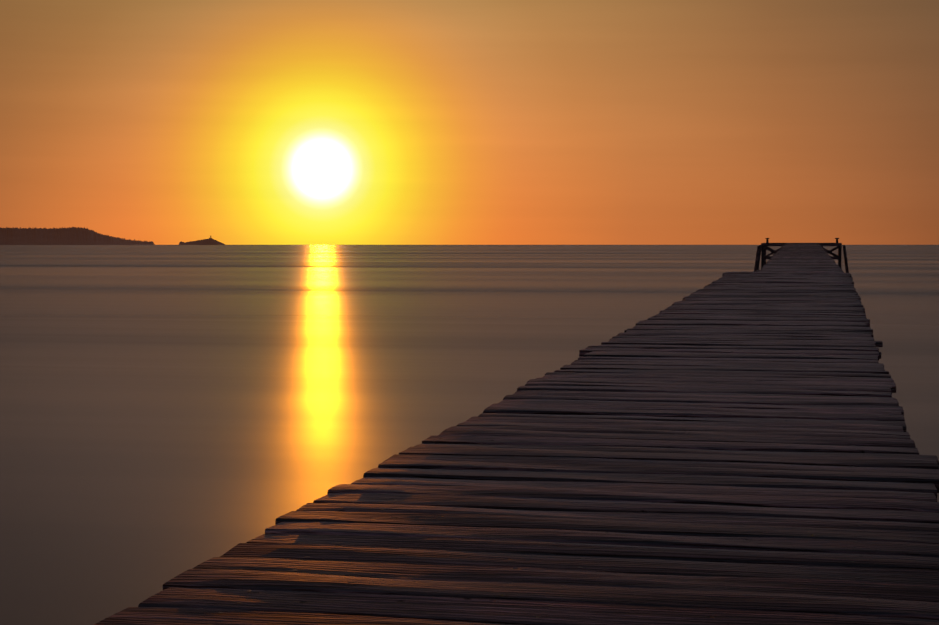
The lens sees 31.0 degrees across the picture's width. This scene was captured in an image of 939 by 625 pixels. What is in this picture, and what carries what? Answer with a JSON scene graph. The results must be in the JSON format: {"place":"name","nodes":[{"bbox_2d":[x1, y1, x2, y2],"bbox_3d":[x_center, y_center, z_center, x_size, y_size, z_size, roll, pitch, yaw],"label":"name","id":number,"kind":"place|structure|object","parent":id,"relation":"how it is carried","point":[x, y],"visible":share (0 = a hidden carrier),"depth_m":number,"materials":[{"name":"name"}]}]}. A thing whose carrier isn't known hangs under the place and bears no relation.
{"place":"outdoors","nodes":[
{"label":"outdoors","id":0,"kind":"place"},
{"bbox_2d":[0,227,154,244],"bbox_3d":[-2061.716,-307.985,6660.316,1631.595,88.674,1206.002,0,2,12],"label":"headland","id":1,"kind":"structure","parent":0,"point":[50,236],"depth_m":6678.99,"materials":[{"name":"brown stone"}]},
{"bbox_2d":[0,245,938,624],"bbox_3d":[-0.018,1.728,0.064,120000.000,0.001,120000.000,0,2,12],"label":"sea","id":2,"kind":"structure","parent":0,"point":[168,413],"depth_m":24.61,"materials":[{"name":"grey liquid"}]},
{"bbox_2d":[179,236,224,244],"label":"islet","id":3,"kind":"object","parent":2,"relation":"in","point":[210,241],"depth_m":7868.80,"materials":[{"name":"brown stone"}]},
{"bbox_3d":[8.276,-0.381,42.978,2.101,2.773,86.503,0,2,12],"label":"pier","id":4,"kind":"object","parent":2,"relation":"in","visible":0},
{"bbox_2d":[94,243,938,624],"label":"pier deck","id":5,"kind":"structure","parent":4,"relation":"on","point":[754,499],"depth_m":5.51,"materials":[{"name":"brown wood"}]},
{"bbox_2d":[754,238,848,272],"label":"railing","id":6,"kind":"object","parent":5,"relation":"attached to","point":[762,248],"depth_m":82.97,"materials":[{"name":"brown wood"}]},
{"bbox_2d":[0,0,938,244],"label":"sky","id":7,"kind":"structure","parent":0,"point":[162,122],"materials":[{"name":"orange"}]}
]}

